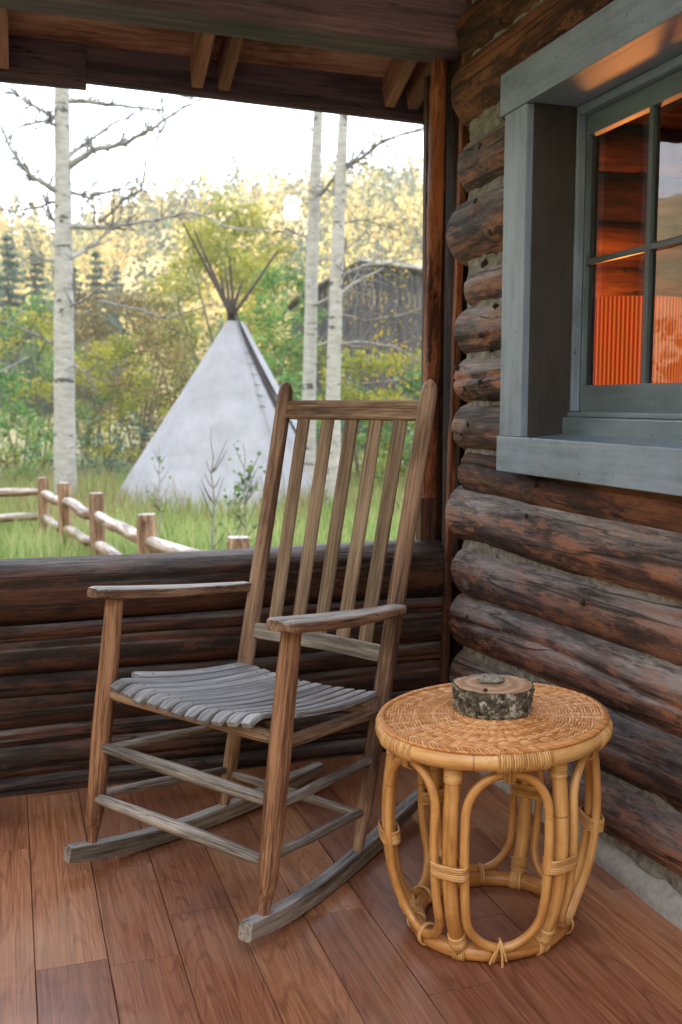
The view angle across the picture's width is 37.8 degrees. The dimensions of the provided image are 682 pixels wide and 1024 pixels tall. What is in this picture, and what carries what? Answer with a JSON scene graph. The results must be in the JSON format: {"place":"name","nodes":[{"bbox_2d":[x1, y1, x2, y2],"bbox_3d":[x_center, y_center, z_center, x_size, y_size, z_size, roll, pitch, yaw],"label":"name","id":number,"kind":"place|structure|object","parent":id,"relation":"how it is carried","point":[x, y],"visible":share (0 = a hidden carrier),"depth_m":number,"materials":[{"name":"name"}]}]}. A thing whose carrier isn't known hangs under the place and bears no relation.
{"place":"outdoors","nodes":[
{"label":"outdoors","id":0,"kind":"place"},
{"bbox_2d":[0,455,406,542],"bbox_3d":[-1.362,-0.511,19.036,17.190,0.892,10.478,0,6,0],"label":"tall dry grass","id":1,"kind":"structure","parent":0,"point":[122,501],"depth_m":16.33,"materials":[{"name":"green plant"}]},
{"bbox_2d":[0,415,407,557],"bbox_3d":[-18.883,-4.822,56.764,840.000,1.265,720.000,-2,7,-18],"label":"meadow ground","id":2,"kind":"structure","parent":0,"point":[13,432],"depth_m":37.64,"materials":[{"name":"green plant"}]},
{"bbox_2d":[0,337,25,406],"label":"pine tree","id":3,"kind":"object","parent":2,"relation":"on","point":[6,371],"visible":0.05,"depth_m":55.23,"materials":[{"name":"green plant"}]},
{"bbox_2d":[0,324,44,373],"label":"aspen tree","id":4,"kind":"object","parent":2,"relation":"on","point":[17,362],"visible":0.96,"depth_m":19.54,"materials":[{"name":"grey plant"}]},
{"bbox_2d":[0,361,47,478],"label":"shrub","id":5,"kind":"object","parent":2,"relation":"on","point":[13,378],"visible":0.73,"depth_m":23.06,"materials":[{"name":"green plant"}]},
{"bbox_2d":[0,230,53,422],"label":"pine tree","id":6,"kind":"object","parent":2,"relation":"on","point":[8,287],"visible":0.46,"depth_m":50.89,"materials":[{"name":"green plant"}]},
{"bbox_2d":[0,249,53,425],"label":"pine tree","id":7,"kind":"object","parent":2,"relation":"on","point":[37,271],"visible":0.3,"depth_m":49.06,"materials":[{"name":"green plant"}]},
{"bbox_2d":[0,401,53,487],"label":"shrub","id":8,"kind":"object","parent":2,"relation":"on","point":[21,410],"visible":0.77,"depth_m":21.32,"materials":[{"name":"green plant"}]},
{"bbox_2d":[27,799,37,1023],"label":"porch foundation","id":9,"kind":"object","parent":2,"relation":"on","point":[32,916],"depth_m":2.15,"materials":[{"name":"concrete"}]},
{"bbox_2d":[0,539,444,798],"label":"log wall","id":10,"kind":"structure","parent":9,"relation":"on","point":[51,617],"depth_m":2.92,"materials":[{"name":"brown wood"}]},
{"bbox_2d":[416,59,447,540],"bbox_3d":[0.288,-0.671,3.170,0.084,1.538,0.049,-2,7,-18],"label":"porch post","id":11,"kind":"object","parent":10,"relation":"on","point":[427,526],"visible":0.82,"depth_m":3.15,"materials":[{"name":"red wood"}]},
{"bbox_2d":[0,752,681,1023],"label":"porch floor","id":12,"kind":"structure","parent":9,"relation":"on","point":[147,936],"depth_m":2.06,"materials":[{"name":"brown wood"}]},
{"bbox_2d":[63,379,436,942],"bbox_3d":[-0.169,0.260,2.394,0.637,1.155,0.807,5,8,37],"label":"rocking chair","id":13,"kind":"object","parent":12,"relation":"on","point":[244,696],"visible":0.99,"depth_m":2.39,"materials":[{"name":"brown wood"}]},
{"bbox_2d":[375,682,612,967],"bbox_3d":[0.318,0.645,2.103,0.520,0.464,0.471,-2,7,-18],"label":"rattan side table","id":14,"kind":"object","parent":12,"relation":"on","point":[556,731],"visible":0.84,"depth_m":1.96,"materials":[{"name":"wicker"}]},
{"bbox_2d":[451,673,534,719],"bbox_3d":[0.321,0.384,2.087,0.172,0.064,0.161,-2,7,-18],"label":"wood slice","id":15,"kind":"object","parent":14,"relation":"on","point":[510,697],"visible":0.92,"depth_m":2.03,"materials":[{"name":"brown wood"}]},
{"bbox_2d":[477,674,504,683],"bbox_3d":[0.315,0.350,2.092,0.060,0.017,0.045,-2,7,-18],"label":"lichen crust","id":16,"kind":"object","parent":15,"relation":"on","point":[489,679],"visible":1,"depth_m":2.08},
{"bbox_2d":[421,0,681,930],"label":"log cabin","id":17,"kind":"object","parent":9,"relation":"on","point":[561,510],"visible":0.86,"depth_m":2.55,"materials":[{"name":"brown wood"}]},
{"bbox_2d":[0,0,471,124],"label":"porch roof","id":18,"kind":"structure","parent":17,"relation":"attached to","point":[373,59],"depth_m":3.05,"materials":[{"name":"brown wood"}]},
{"bbox_2d":[440,57,467,683],"bbox_3d":[0.352,-0.350,3.098,0.076,2.180,0.029,-2,7,-18],"label":"trim strip","id":19,"kind":"object","parent":17,"relation":"attached to","point":[452,443],"depth_m":3.11,"materials":[{"name":"red wood"}]},
{"bbox_2d":[496,0,681,495],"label":"window","id":20,"kind":"structure","parent":17,"relation":"in","point":[621,64],"depth_m":2.52,"materials":[{"name":"blue paint"}]},
{"bbox_2d":[593,296,681,384],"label":"curtain","id":21,"kind":"object","parent":17,"relation":"on","point":[618,331],"visible":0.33,"depth_m":2.89,"materials":[{"name":"fabric"}]},
{"bbox_2d":[0,293,113,470],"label":"shrub","id":22,"kind":"object","parent":2,"relation":"on","point":[50,358],"visible":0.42,"depth_m":28.57,"materials":[{"name":"green plant"}]},
{"bbox_2d":[0,306,127,477],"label":"shrub","id":23,"kind":"object","parent":2,"relation":"on","point":[39,321],"visible":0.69,"depth_m":24.89,"materials":[{"name":"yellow plant"}]},
{"bbox_2d":[52,263,105,406],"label":"pine tree","id":24,"kind":"object","parent":2,"relation":"on","point":[75,270],"visible":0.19,"depth_m":58.86,"materials":[{"name":"green plant"}]},
{"bbox_2d":[37,405,126,482],"bbox_3d":[-5.883,-1.442,22.961,2.231,2.041,1.913,6,9,44],"label":"shrub","id":25,"kind":"object","parent":2,"relation":"on","point":[99,436],"visible":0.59,"depth_m":22.97,"materials":[{"name":"green plant"}]},
{"bbox_2d":[18,291,158,457],"bbox_3d":[-8.142,-4.448,32.839,4.786,5.593,3.814,-4,7,-30],"label":"shrub","id":26,"kind":"object","parent":2,"relation":"on","point":[84,330],"visible":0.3,"depth_m":32.11,"materials":[{"name":"green plant"}]},
{"bbox_2d":[21,332,173,474],"bbox_3d":[-6.269,-2.821,26.649,4.180,4.011,3.656,4,8,34],"label":"shrub","id":27,"kind":"object","parent":2,"relation":"on","point":[116,349],"visible":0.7,"depth_m":26.80,"materials":[{"name":"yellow plant"}]},
{"bbox_2d":[74,248,140,413],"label":"pine tree","id":28,"kind":"object","parent":2,"relation":"on","point":[96,255],"visible":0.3,"depth_m":54.90,"materials":[{"name":"green plant"}]},
{"bbox_2d":[92,267,152,410],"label":"pine tree","id":29,"kind":"object","parent":2,"relation":"on","point":[116,318],"visible":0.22,"depth_m":64.75,"materials":[{"name":"green plant"}]},
{"bbox_2d":[0,477,249,555],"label":"split rail fence","id":30,"kind":"object","parent":2,"relation":"on","point":[143,534],"visible":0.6,"depth_m":11.22,"materials":[{"name":"brown wood"}]},
{"bbox_2d":[52,287,198,464],"bbox_3d":[-6.054,-4.165,30.798,4.544,5.642,4.943,0,6,3],"label":"shrub","id":31,"kind":"object","parent":2,"relation":"on","point":[140,302],"visible":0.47,"depth_m":30.17,"materials":[{"name":"green plant"}]},
{"bbox_2d":[103,409,159,473],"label":"shrub","id":32,"kind":"object","parent":2,"relation":"on","point":[133,435],"visible":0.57,"depth_m":23.37,"materials":[{"name":"green plant"}]},
{"bbox_2d":[0,83,284,506],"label":"aspen tree","id":33,"kind":"object","parent":2,"relation":"on","point":[65,304],"visible":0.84,"depth_m":18.04,"materials":[{"name":"white plant"}]},
{"bbox_2d":[113,305,194,466],"bbox_3d":[-4.722,-3.486,28.700,3.431,4.866,2.836,1,6,10],"label":"shrub","id":34,"kind":"object","parent":2,"relation":"on","point":[147,344],"visible":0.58,"depth_m":28.88,"materials":[{"name":"green plant"}]},
{"bbox_2d":[145,444,171,537],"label":"sapling","id":35,"kind":"object","parent":2,"relation":"on","point":[160,509],"visible":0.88,"depth_m":12.53,"materials":[{"name":"green plant"}]},
{"bbox_2d":[131,266,217,410],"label":"leafy tree","id":36,"kind":"object","parent":2,"relation":"on","point":[179,286],"visible":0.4,"depth_m":43.05,"materials":[{"name":"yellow plant"}]},
{"bbox_2d":[200,428,226,549],"bbox_3d":[-1.224,0.068,9.577,0.301,1.752,0.212,-2,7,-18],"label":"sapling","id":37,"kind":"object","parent":2,"relation":"on","point":[213,517],"visible":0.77,"depth_m":9.54,"materials":[{"name":"green plant"}]},
{"bbox_2d":[116,223,324,515],"bbox_3d":[-2.211,-2.696,18.808,4.374,5.295,4.328,-2,7,-18],"label":"tipi","id":38,"kind":"object","parent":2,"relation":"on","point":[229,393],"visible":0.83,"depth_m":17.90,"materials":[{"name":"fabric"}]},
{"bbox_2d":[223,481,246,535],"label":"sapling","id":39,"kind":"object","parent":2,"relation":"on","point":[237,510],"visible":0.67,"depth_m":11.26,"materials":[{"name":"green plant"}]},
{"bbox_2d":[157,188,326,398],"bbox_3d":[-3.895,-7.176,37.697,5.753,9.689,8.470,-6,9,-43],"label":"leafy tree","id":40,"kind":"object","parent":2,"relation":"on","point":[243,269],"visible":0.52,"depth_m":36.41,"materials":[{"name":"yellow plant"}]},
{"bbox_2d":[219,440,265,547],"bbox_3d":[-1.038,0.023,10.614,0.496,1.594,0.451,-2,7,-18],"label":"sapling","id":41,"kind":"object","parent":2,"relation":"on","point":[249,470],"visible":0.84,"depth_m":10.57,"materials":[{"name":"green plant"}]},
{"bbox_2d":[224,238,303,383],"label":"leafy tree","id":42,"kind":"object","parent":2,"relation":"on","point":[267,246],"visible":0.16,"depth_m":44.90,"materials":[{"name":"green plant"}]},
{"bbox_2d":[221,265,318,398],"bbox_3d":[-1.778,-3.192,23.755,2.644,5.355,2.700,2,7,19],"label":"young aspen","id":43,"kind":"object","parent":2,"relation":"on","point":[281,317],"visible":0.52,"depth_m":23.55,"materials":[{"name":"green plant"}]},
{"bbox_2d":[252,252,328,453],"bbox_3d":[-1.343,-3.515,24.621,2.390,5.818,2.535,3,7,23],"label":"leafy tree","id":44,"kind":"object","parent":2,"relation":"on","point":[282,349],"visible":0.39,"depth_m":24.26,"materials":[{"name":"green plant"}]},
{"bbox_2d":[276,367,320,435],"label":"shrub","id":45,"kind":"object","parent":2,"relation":"on","point":[288,377],"visible":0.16,"depth_m":21.10,"materials":[{"name":"green plant"}]},
{"bbox_2d":[255,109,423,480],"bbox_3d":[-0.051,-4.643,17.743,2.542,9.468,2.628,-2,7,-18],"label":"aspen tree","id":46,"kind":"object","parent":2,"relation":"on","point":[312,302],"visible":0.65,"depth_m":17.80,"materials":[{"name":"white plant"}]},
{"bbox_2d":[283,256,421,449],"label":"barn","id":47,"kind":"structure","parent":2,"relation":"on","point":[414,285],"depth_m":37.45,"materials":[{"name":"grey wood"}]},
{"bbox_2d":[284,115,423,506],"bbox_3d":[0.521,-4.448,17.090,2.881,9.224,2.297,-1,6,-9],"label":"aspen tree","id":48,"kind":"object","parent":2,"relation":"on","point":[334,345],"visible":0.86,"depth_m":17.23,"materials":[{"name":"white plant"}]},
{"bbox_2d":[316,368,391,465],"bbox_3d":[0.278,-2.118,25.063,2.320,2.951,2.813,4,7,31],"label":"shrub","id":49,"kind":"object","parent":2,"relation":"on","point":[357,395],"visible":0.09,"depth_m":24.61,"materials":[{"name":"green plant"}]},
{"bbox_2d":[316,347,414,480],"bbox_3d":[0.483,-1.957,21.829,2.820,3.307,2.467,-3,7,-28],"label":"shrub","id":50,"kind":"object","parent":2,"relation":"on","point":[356,359],"visible":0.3,"depth_m":21.64,"materials":[{"name":"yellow plant"}]},
{"bbox_2d":[341,420,413,491],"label":"shrub","id":51,"kind":"object","parent":2,"relation":"on","point":[363,439],"visible":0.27,"depth_m":19.91,"materials":[{"name":"green plant"}]},
{"bbox_2d":[352,348,421,479],"bbox_3d":[1.456,-2.104,22.812,2.716,3.394,3.222,-4,7,-29],"label":"shrub","id":52,"kind":"object","parent":2,"relation":"on","point":[399,364],"visible":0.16,"depth_m":22.63,"materials":[{"name":"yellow plant"}]},
{"bbox_2d":[357,323,421,460],"bbox_3d":[2.379,-3.386,29.956,3.372,4.443,3.159,5,8,36],"label":"young aspen","id":53,"kind":"object","parent":2,"relation":"on","point":[381,335],"visible":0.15,"depth_m":29.71,"materials":[{"name":"green plant"}]},
{"bbox_2d":[380,363,420,484],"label":"shrub","id":54,"kind":"object","parent":2,"relation":"on","point":[411,386],"visible":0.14,"depth_m":20.68,"materials":[{"name":"green plant"}]},
{"bbox_2d":[0,466,415,558],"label":"meadow grass","id":55,"kind":"structure","parent":0,"point":[32,540],"depth_m":13.47,"materials":[{"name":"green plant"}]},
{"bbox_2d":[0,206,422,414],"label":"hill","id":56,"kind":"structure","parent":0,"point":[132,279],"depth_m":119.04,"materials":[{"name":"yellow plant"}]},
{"bbox_2d":[0,148,422,414],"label":"hillside wood","id":57,"kind":"object","parent":56,"relation":"on","point":[399,194],"visible":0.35,"depth_m":128.58,"materials":[{"name":"yellow plant"}]},
{"bbox_2d":[284,196,301,221],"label":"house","id":58,"kind":"structure","parent":56,"relation":"on","point":[288,213],"depth_m":114.16,"materials":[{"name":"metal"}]},
{"bbox_2d":[0,83,423,245],"label":"sky","id":59,"kind":"structure","parent":0,"point":[242,129],"materials":[{"name":"white"}]}
]}

